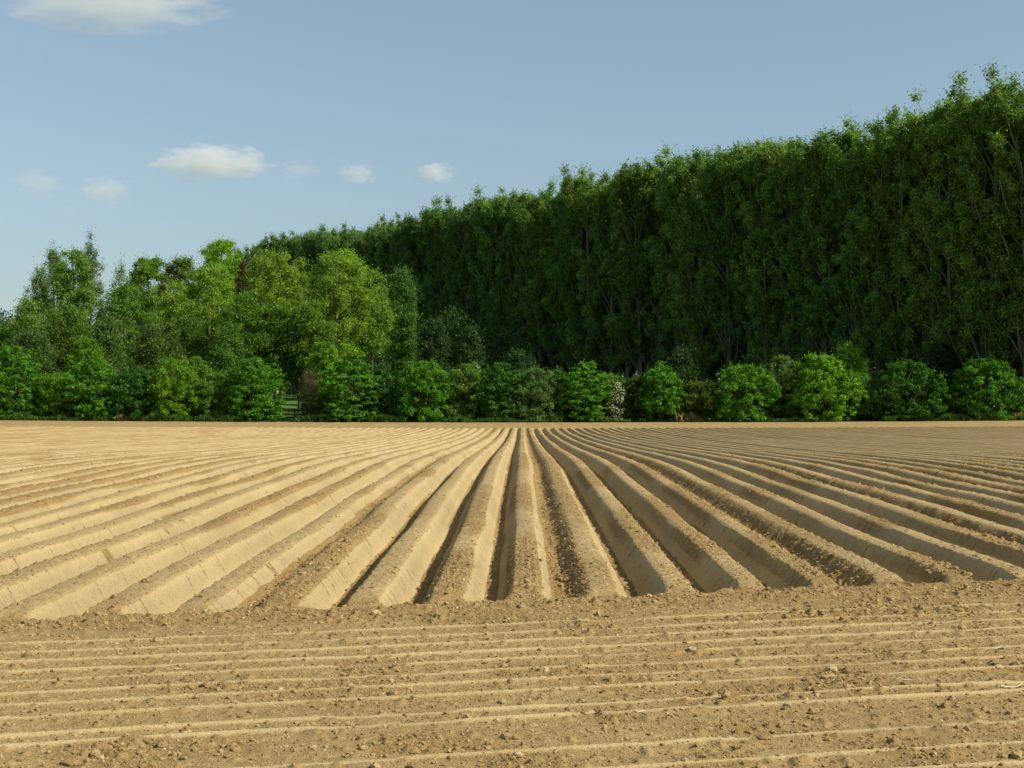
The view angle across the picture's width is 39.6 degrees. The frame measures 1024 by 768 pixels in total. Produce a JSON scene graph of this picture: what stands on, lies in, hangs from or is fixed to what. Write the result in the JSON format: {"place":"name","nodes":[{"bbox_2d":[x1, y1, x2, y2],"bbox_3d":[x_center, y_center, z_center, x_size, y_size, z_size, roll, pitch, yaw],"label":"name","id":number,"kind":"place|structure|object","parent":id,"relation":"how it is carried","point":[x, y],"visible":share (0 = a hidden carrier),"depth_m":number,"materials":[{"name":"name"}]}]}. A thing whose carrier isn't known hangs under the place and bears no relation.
{"place":"outdoors","nodes":[
{"label":"outdoors","id":0,"kind":"place"},
{"bbox_2d":[0,420,1023,767],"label":"field","id":1,"kind":"structure","parent":0,"point":[318,448],"depth_m":15.09,"materials":[{"name":"brown soil"}]},
{"bbox_2d":[0,451,1023,767],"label":"soil clods","id":2,"kind":"object","parent":1,"relation":"on","point":[174,753],"visible":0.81,"depth_m":11.10,"materials":[{"name":"brown soil"}]},
{"bbox_2d":[0,0,1023,394],"label":"sky","id":3,"kind":"structure","parent":0,"point":[165,128],"materials":[{"name":"blue"}]},
{"bbox_2d":[4,395,1022,422],"bbox_3d":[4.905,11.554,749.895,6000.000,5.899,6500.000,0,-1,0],"label":"meadow","id":4,"kind":"structure","parent":0,"point":[291,403],"depth_m":153.50,"materials":[{"name":"green plant"}]},
{"bbox_2d":[0,341,46,417],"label":"hedge bush","id":5,"kind":"object","parent":4,"relation":"on","point":[15,378],"visible":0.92,"depth_m":153.19,"materials":[{"name":"green plant"}]},
{"bbox_2d":[0,290,52,393],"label":"broadleaf tree","id":6,"kind":"object","parent":4,"relation":"on","point":[25,318],"visible":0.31,"depth_m":185.61,"materials":[{"name":"green plant"}]},
{"bbox_2d":[0,324,62,399],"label":"broadleaf tree","id":7,"kind":"object","parent":4,"relation":"on","point":[30,339],"visible":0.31,"depth_m":171.77,"materials":[{"name":"green plant"}]},
{"bbox_2d":[18,256,60,381],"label":"birch tree","id":8,"kind":"object","parent":4,"relation":"on","point":[38,280],"visible":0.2,"depth_m":200.56,"materials":[{"name":"green plant"}]},
{"bbox_2d":[29,371,75,416],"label":"hedge bush","id":9,"kind":"object","parent":4,"relation":"on","point":[49,387],"visible":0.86,"depth_m":153.77,"materials":[{"name":"green plant"}]},
{"bbox_2d":[35,301,105,397],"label":"broadleaf tree","id":10,"kind":"object","parent":4,"relation":"on","point":[63,337],"visible":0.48,"depth_m":176.80,"materials":[{"name":"green plant"}]},
{"bbox_2d":[39,246,108,372],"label":"broadleaf tree","id":11,"kind":"object","parent":4,"relation":"on","point":[82,270],"visible":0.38,"depth_m":195.50,"materials":[{"name":"green plant"}]},
{"bbox_2d":[64,336,107,416],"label":"broadleaf tree","id":12,"kind":"object","parent":4,"relation":"on","point":[84,345],"visible":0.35,"depth_m":162.77,"materials":[{"name":"green plant"}]},
{"bbox_2d":[68,227,110,325],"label":"birch tree","id":13,"kind":"object","parent":4,"relation":"on","point":[100,289],"visible":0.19,"depth_m":212.47,"materials":[{"name":"green plant"}]},
{"bbox_2d":[59,353,124,417],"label":"hedge bush","id":14,"kind":"object","parent":4,"relation":"on","point":[86,384],"visible":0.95,"depth_m":152.57,"materials":[{"name":"green plant"}]},
{"bbox_2d":[78,313,137,404],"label":"broadleaf tree","id":15,"kind":"object","parent":4,"relation":"on","point":[111,345],"visible":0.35,"depth_m":169.51,"materials":[{"name":"green plant"}]},
{"bbox_2d":[85,277,172,407],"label":"broadleaf tree","id":16,"kind":"object","parent":4,"relation":"on","point":[124,308],"visible":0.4,"depth_m":183.09,"materials":[{"name":"green plant"}]},
{"bbox_2d":[109,365,162,419],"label":"hedge bush","id":17,"kind":"object","parent":4,"relation":"on","point":[137,384],"visible":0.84,"depth_m":152.84,"materials":[{"name":"green plant"}]},
{"bbox_2d":[125,252,172,355],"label":"broadleaf tree","id":18,"kind":"object","parent":4,"relation":"on","point":[149,269],"visible":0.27,"depth_m":212.87,"materials":[{"name":"green plant"}]},
{"bbox_2d":[113,313,188,399],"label":"broadleaf tree","id":19,"kind":"object","parent":4,"relation":"on","point":[155,342],"visible":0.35,"depth_m":175.08,"materials":[{"name":"green plant"}]},
{"bbox_2d":[140,355,201,419],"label":"hedge bush","id":20,"kind":"object","parent":4,"relation":"on","point":[159,378],"visible":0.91,"depth_m":152.88,"materials":[{"name":"green plant"}]},
{"bbox_2d":[154,278,195,357],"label":"broadleaf tree","id":21,"kind":"object","parent":4,"relation":"on","point":[174,302],"visible":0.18,"depth_m":197.64,"materials":[{"name":"green plant"}]},
{"bbox_2d":[153,251,205,336],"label":"broadleaf tree","id":22,"kind":"object","parent":4,"relation":"on","point":[184,265],"visible":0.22,"depth_m":213.47,"materials":[{"name":"green plant"}]},
{"bbox_2d":[161,309,214,395],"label":"broadleaf tree","id":23,"kind":"object","parent":4,"relation":"on","point":[197,346],"visible":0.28,"depth_m":179.60,"materials":[{"name":"green plant"}]},
{"bbox_2d":[170,254,244,386],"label":"broadleaf tree","id":24,"kind":"object","parent":4,"relation":"on","point":[208,307],"visible":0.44,"depth_m":186.80,"materials":[{"name":"green plant"}]},
{"bbox_2d":[188,370,240,420],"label":"hedge bush","id":25,"kind":"object","parent":4,"relation":"on","point":[206,386],"visible":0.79,"depth_m":153.78,"materials":[{"name":"green plant"}]},
{"bbox_2d":[198,233,249,345],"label":"broadleaf tree","id":26,"kind":"object","parent":4,"relation":"on","point":[216,250],"visible":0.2,"depth_m":221.25,"materials":[{"name":"green plant"}]},
{"bbox_2d":[204,317,255,391],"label":"broadleaf tree","id":27,"kind":"object","parent":4,"relation":"on","point":[224,353],"visible":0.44,"depth_m":169.16,"materials":[{"name":"green plant"}]},
{"bbox_2d":[212,289,277,412],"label":"broadleaf tree","id":28,"kind":"object","parent":4,"relation":"on","point":[251,313],"visible":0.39,"depth_m":177.29,"materials":[{"name":"green plant"}]},
{"bbox_2d":[225,355,286,420],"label":"hedge bush","id":29,"kind":"object","parent":4,"relation":"on","point":[264,375],"visible":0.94,"depth_m":152.52,"materials":[{"name":"green plant"}]},
{"bbox_2d":[244,298,304,412],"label":"broadleaf tree","id":30,"kind":"object","parent":4,"relation":"on","point":[276,314],"visible":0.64,"depth_m":176.55,"materials":[{"name":"green plant"}]},
{"bbox_2d":[236,245,320,398],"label":"broadleaf tree","id":31,"kind":"object","parent":4,"relation":"on","point":[263,264],"visible":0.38,"depth_m":192.38,"materials":[{"name":"green plant"}]},
{"bbox_2d":[265,328,321,412],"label":"broadleaf tree","id":32,"kind":"object","parent":4,"relation":"on","point":[295,381],"visible":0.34,"depth_m":175.78,"materials":[{"name":"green plant"}]},
{"bbox_2d":[296,364,324,416],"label":"hedge bush","id":33,"kind":"object","parent":4,"relation":"on","point":[306,385],"visible":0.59,"depth_m":156.75,"materials":[{"name":"brown plant"}]},
{"bbox_2d":[277,296,345,380],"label":"broadleaf tree","id":34,"kind":"object","parent":4,"relation":"on","point":[308,323],"visible":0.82,"depth_m":174.90,"materials":[{"name":"green plant"}]},
{"bbox_2d":[306,339,344,395],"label":"hedge bush","id":35,"kind":"object","parent":4,"relation":"on","point":[324,348],"visible":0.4,"depth_m":161.47,"materials":[{"name":"green plant"}]},
{"bbox_2d":[297,243,383,359],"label":"broadleaf tree","id":36,"kind":"object","parent":4,"relation":"on","point":[333,292],"visible":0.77,"depth_m":181.08,"materials":[{"name":"green plant"}]},
{"bbox_2d":[315,357,380,420],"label":"hedge bush","id":37,"kind":"object","parent":4,"relation":"on","point":[335,385],"visible":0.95,"depth_m":152.29,"materials":[{"name":"green plant"}]},
{"bbox_2d":[325,244,381,399],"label":"broadleaf tree","id":38,"kind":"object","parent":4,"relation":"on","point":[348,353],"visible":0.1,"depth_m":213.45,"materials":[{"name":"green plant"}]},
{"bbox_2d":[351,267,407,389],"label":"broadleaf tree","id":39,"kind":"object","parent":4,"relation":"on","point":[374,342],"visible":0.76,"depth_m":185.23,"materials":[{"name":"green plant"}]},
{"bbox_2d":[364,360,401,415],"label":"hedge bush","id":40,"kind":"object","parent":4,"relation":"on","point":[383,381],"visible":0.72,"depth_m":153.63,"materials":[{"name":"green plant"}]},
{"bbox_2d":[367,224,400,393],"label":"poplar tree","id":41,"kind":"object","parent":4,"relation":"on","point":[385,266],"visible":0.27,"depth_m":272.15,"materials":[{"name":"green plant"}]},
{"bbox_2d":[380,216,426,393],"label":"poplar tree","id":42,"kind":"object","parent":4,"relation":"on","point":[389,226],"visible":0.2,"depth_m":267.40,"materials":[{"name":"green plant"}]},
{"bbox_2d":[383,263,425,393],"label":"broadleaf tree","id":43,"kind":"object","parent":4,"relation":"on","point":[403,351],"visible":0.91,"depth_m":195.33,"materials":[{"name":"green plant"}]},
{"bbox_2d":[388,211,428,366],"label":"poplar tree","id":44,"kind":"object","parent":4,"relation":"on","point":[411,247],"visible":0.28,"depth_m":264.72,"materials":[{"name":"green plant"}]},
{"bbox_2d":[397,209,434,361],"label":"poplar tree","id":45,"kind":"object","parent":4,"relation":"on","point":[415,230],"visible":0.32,"depth_m":263.01,"materials":[{"name":"green plant"}]},
{"bbox_2d":[389,358,461,421],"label":"hedge bush","id":46,"kind":"object","parent":4,"relation":"on","point":[430,375],"visible":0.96,"depth_m":152.24,"materials":[{"name":"green plant"}]},
{"bbox_2d":[407,313,457,401],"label":"broadleaf tree","id":47,"kind":"object","parent":4,"relation":"on","point":[438,342],"visible":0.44,"depth_m":189.77,"materials":[{"name":"green plant"}]},
{"bbox_2d":[413,193,455,351],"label":"poplar tree","id":48,"kind":"object","parent":4,"relation":"on","point":[432,253],"visible":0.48,"depth_m":259.26,"materials":[{"name":"green plant"}]},
{"bbox_2d":[419,200,457,365],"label":"poplar tree","id":49,"kind":"object","parent":4,"relation":"on","point":[433,225],"visible":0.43,"depth_m":257.05,"materials":[{"name":"green plant"}]},
{"bbox_2d":[434,205,477,381],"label":"poplar tree","id":50,"kind":"object","parent":4,"relation":"on","point":[448,229],"visible":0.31,"depth_m":254.27,"materials":[{"name":"green plant"}]},
{"bbox_2d":[439,193,486,355],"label":"poplar tree","id":51,"kind":"object","parent":4,"relation":"on","point":[461,227],"visible":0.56,"depth_m":250.72,"materials":[{"name":"green plant"}]},
{"bbox_2d":[440,359,495,420],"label":"hedge bush","id":52,"kind":"object","parent":4,"relation":"on","point":[464,371],"visible":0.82,"depth_m":153.69,"materials":[{"name":"green plant"}]},
{"bbox_2d":[451,323,490,397],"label":"broadleaf tree","id":53,"kind":"object","parent":4,"relation":"on","point":[468,343],"visible":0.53,"depth_m":181.58,"materials":[{"name":"green plant"}]},
{"bbox_2d":[457,196,502,368],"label":"poplar tree","id":54,"kind":"object","parent":4,"relation":"on","point":[470,257],"visible":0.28,"depth_m":247.53,"materials":[{"name":"green plant"}]},
{"bbox_2d":[465,195,507,376],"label":"poplar tree","id":55,"kind":"object","parent":4,"relation":"on","point":[476,209],"visible":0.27,"depth_m":245.99,"materials":[{"name":"green plant"}]},
{"bbox_2d":[469,183,519,374],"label":"poplar tree","id":56,"kind":"object","parent":4,"relation":"on","point":[492,303],"visible":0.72,"depth_m":241.96,"materials":[{"name":"green plant"}]},
{"bbox_2d":[466,361,530,418],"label":"hedge bush","id":57,"kind":"object","parent":4,"relation":"on","point":[511,379],"visible":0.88,"depth_m":152.63,"materials":[{"name":"green plant"}]},
{"bbox_2d":[0,298,1022,420],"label":"undergrowth","id":58,"kind":"object","parent":4,"relation":"on","point":[491,353],"visible":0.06,"depth_m":218.85,"materials":[{"name":"green plant"}]},
{"bbox_2d":[0,386,1023,420],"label":"hedge undergrowth","id":59,"kind":"object","parent":4,"relation":"on","point":[319,399],"visible":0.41,"depth_m":153.65,"materials":[{"name":"green plant"}]},
{"bbox_2d":[0,407,1023,421],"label":"rough grass","id":60,"kind":"structure","parent":4,"relation":"on","point":[394,418],"depth_m":151.45,"materials":[{"name":"green plant"}]},
{"bbox_2d":[488,186,540,361],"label":"poplar tree","id":61,"kind":"object","parent":4,"relation":"on","point":[509,291],"visible":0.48,"depth_m":238.69,"materials":[{"name":"green plant"}]},
{"bbox_2d":[496,344,545,401],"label":"broadleaf tree","id":62,"kind":"object","parent":4,"relation":"on","point":[518,360],"visible":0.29,"depth_m":167.67,"materials":[{"name":"green plant"}]},
{"bbox_2d":[499,185,556,366],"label":"poplar tree","id":63,"kind":"object","parent":4,"relation":"on","point":[517,214],"visible":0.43,"depth_m":235.03,"materials":[{"name":"green plant"}]},
{"bbox_2d":[507,192,560,377],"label":"poplar tree","id":64,"kind":"object","parent":4,"relation":"on","point":[537,312],"visible":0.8,"depth_m":232.44,"materials":[{"name":"green plant"}]},
{"bbox_2d":[512,364,566,420],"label":"hedge bush","id":65,"kind":"object","parent":4,"relation":"on","point":[537,388],"visible":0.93,"depth_m":152.43,"materials":[{"name":"green plant"}]},
{"bbox_2d":[534,192,578,371],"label":"poplar tree","id":66,"kind":"object","parent":4,"relation":"on","point":[546,253],"visible":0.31,"depth_m":230.32,"materials":[{"name":"green plant"}]},
{"bbox_2d":[539,163,593,387],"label":"poplar tree","id":67,"kind":"object","parent":4,"relation":"on","point":[547,299],"visible":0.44,"depth_m":227.22,"materials":[{"name":"green plant"}]},
{"bbox_2d":[544,161,603,391],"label":"poplar tree","id":68,"kind":"object","parent":4,"relation":"on","point":[572,292],"visible":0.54,"depth_m":223.42,"materials":[{"name":"green plant"}]},
{"bbox_2d":[556,358,614,421],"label":"hedge bush","id":69,"kind":"object","parent":4,"relation":"on","point":[592,409],"visible":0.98,"depth_m":152.03,"materials":[{"name":"green plant"}]},
{"bbox_2d":[560,168,615,395],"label":"poplar tree","id":70,"kind":"object","parent":4,"relation":"on","point":[594,303],"visible":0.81,"depth_m":220.45,"materials":[{"name":"green plant"}]},
{"bbox_2d":[582,167,634,383],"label":"poplar tree","id":71,"kind":"object","parent":4,"relation":"on","point":[597,331],"visible":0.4,"depth_m":217.79,"materials":[{"name":"green plant"}]},
{"bbox_2d":[598,162,654,392],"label":"poplar tree","id":72,"kind":"object","parent":4,"relation":"on","point":[617,238],"visible":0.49,"depth_m":214.19,"materials":[{"name":"green plant"}]},
{"bbox_2d":[600,157,666,376],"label":"poplar tree","id":73,"kind":"object","parent":4,"relation":"on","point":[633,196],"visible":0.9,"depth_m":211.19,"materials":[{"name":"green plant"}]},
{"bbox_2d":[618,372,653,420],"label":"hedge bush","id":74,"kind":"object","parent":4,"relation":"on","point":[634,383],"visible":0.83,"depth_m":154.07,"materials":[{"name":"green plant"}]},
{"bbox_2d":[631,156,684,398],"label":"poplar tree","id":75,"kind":"object","parent":4,"relation":"on","point":[659,311],"visible":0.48,"depth_m":210.31,"materials":[{"name":"green plant"}]},
{"bbox_2d":[635,360,687,420],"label":"hedge bush","id":76,"kind":"object","parent":4,"relation":"on","point":[657,377],"visible":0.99,"depth_m":152.82,"materials":[{"name":"green plant"}]},
{"bbox_2d":[639,148,707,368],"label":"poplar tree","id":77,"kind":"object","parent":4,"relation":"on","point":[661,282],"visible":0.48,"depth_m":205.30,"materials":[{"name":"green plant"}]},
{"bbox_2d":[661,340,704,413],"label":"broadleaf tree","id":78,"kind":"object","parent":4,"relation":"on","point":[679,368],"visible":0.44,"depth_m":165.39,"materials":[{"name":"green plant"}]},
{"bbox_2d":[655,142,723,379],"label":"poplar tree","id":79,"kind":"object","parent":4,"relation":"on","point":[671,258],"visible":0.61,"depth_m":203.36,"materials":[{"name":"green plant"}]},
{"bbox_2d":[665,157,737,386],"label":"poplar tree","id":80,"kind":"object","parent":4,"relation":"on","point":[700,309],"visible":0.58,"depth_m":200.97,"materials":[{"name":"green plant"}]},
{"bbox_2d":[677,378,727,420],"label":"hedge bush","id":81,"kind":"object","parent":4,"relation":"on","point":[692,397],"visible":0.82,"depth_m":153.02,"materials":[{"name":"green plant"}]},
{"bbox_2d":[690,140,754,384],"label":"poplar tree","id":82,"kind":"object","parent":4,"relation":"on","point":[726,322],"visible":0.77,"depth_m":197.04,"materials":[{"name":"green plant"}]},
{"bbox_2d":[709,361,784,421],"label":"hedge bush","id":83,"kind":"object","parent":4,"relation":"on","point":[757,374],"visible":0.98,"depth_m":152.05,"materials":[{"name":"green plant"}]},
{"bbox_2d":[721,144,779,363],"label":"poplar tree","id":84,"kind":"object","parent":4,"relation":"on","point":[737,293],"visible":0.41,"depth_m":194.13,"materials":[{"name":"green plant"}]},
{"bbox_2d":[728,137,796,373],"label":"poplar tree","id":85,"kind":"object","parent":4,"relation":"on","point":[761,300],"visible":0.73,"depth_m":190.76,"materials":[{"name":"green plant"}]},
{"bbox_2d":[760,354,797,418],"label":"hedge bush","id":86,"kind":"object","parent":4,"relation":"on","point":[780,370],"visible":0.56,"depth_m":156.08,"materials":[{"name":"green plant"}]},
{"bbox_2d":[753,135,821,378],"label":"poplar tree","id":87,"kind":"object","parent":4,"relation":"on","point":[773,156],"visible":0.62,"depth_m":188.73,"materials":[{"name":"green plant"}]},
{"bbox_2d":[773,136,845,391],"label":"poplar tree","id":88,"kind":"object","parent":4,"relation":"on","point":[807,267],"visible":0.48,"depth_m":185.15,"materials":[{"name":"green plant"}]},
{"bbox_2d":[780,121,861,409],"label":"poplar tree","id":89,"kind":"object","parent":4,"relation":"on","point":[820,144],"visible":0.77,"depth_m":182.18,"materials":[{"name":"green plant"}]},
{"bbox_2d":[784,350,869,420],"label":"hedge bush","id":90,"kind":"object","parent":4,"relation":"on","point":[808,374],"visible":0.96,"depth_m":152.11,"materials":[{"name":"green plant"}]},
{"bbox_2d":[820,339,874,399],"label":"broadleaf tree","id":91,"kind":"object","parent":4,"relation":"on","point":[849,357],"visible":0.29,"depth_m":162.08,"materials":[{"name":"green plant"}]},
{"bbox_2d":[806,121,890,364],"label":"poplar tree","id":92,"kind":"object","parent":4,"relation":"on","point":[844,183],"visible":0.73,"depth_m":178.96,"materials":[{"name":"green plant"}]},
{"bbox_2d":[837,371,883,419],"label":"hedge bush","id":93,"kind":"object","parent":4,"relation":"on","point":[867,382],"visible":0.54,"depth_m":153.57,"materials":[{"name":"green plant"}]},
{"bbox_2d":[840,110,915,394],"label":"poplar tree","id":94,"kind":"object","parent":4,"relation":"on","point":[874,243],"visible":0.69,"depth_m":175.81,"materials":[{"name":"green plant"}]},
{"bbox_2d":[857,103,942,411],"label":"poplar tree","id":95,"kind":"object","parent":4,"relation":"on","point":[900,143],"visible":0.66,"depth_m":173.17,"materials":[{"name":"green plant"}]},
{"bbox_2d":[867,357,953,419],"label":"hedge bush","id":96,"kind":"object","parent":4,"relation":"on","point":[893,389],"visible":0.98,"depth_m":151.90,"materials":[{"name":"green plant"}]},
{"bbox_2d":[884,95,965,393],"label":"poplar tree","id":97,"kind":"object","parent":4,"relation":"on","point":[914,306],"visible":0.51,"depth_m":170.03,"materials":[{"name":"green plant"}]},
{"bbox_2d":[913,339,964,411],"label":"bush","id":98,"kind":"object","parent":4,"relation":"on","point":[935,357],"visible":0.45,"depth_m":164.85,"materials":[{"name":"green plant"}]},
{"bbox_2d":[907,83,995,383],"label":"poplar tree","id":99,"kind":"object","parent":4,"relation":"on","point":[943,206],"visible":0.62,"depth_m":167.40,"materials":[{"name":"green plant"}]},
{"bbox_2d":[928,64,1019,397],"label":"poplar tree","id":100,"kind":"object","parent":4,"relation":"on","point":[962,100],"visible":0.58,"depth_m":163.42,"materials":[{"name":"green plant"}]},
{"bbox_2d":[942,71,1023,404],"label":"poplar tree","id":101,"kind":"object","parent":4,"relation":"on","point":[973,299],"visible":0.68,"depth_m":161.59,"materials":[{"name":"green plant"}]},
{"bbox_2d":[948,354,1023,419],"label":"hedge bush","id":102,"kind":"object","parent":4,"relation":"on","point":[1000,369],"visible":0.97,"depth_m":152.03,"materials":[{"name":"green plant"}]},
{"bbox_2d":[964,56,1023,390],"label":"poplar tree","id":103,"kind":"object","parent":4,"relation":"on","point":[1012,177],"visible":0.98,"depth_m":158.78,"materials":[{"name":"green plant"}]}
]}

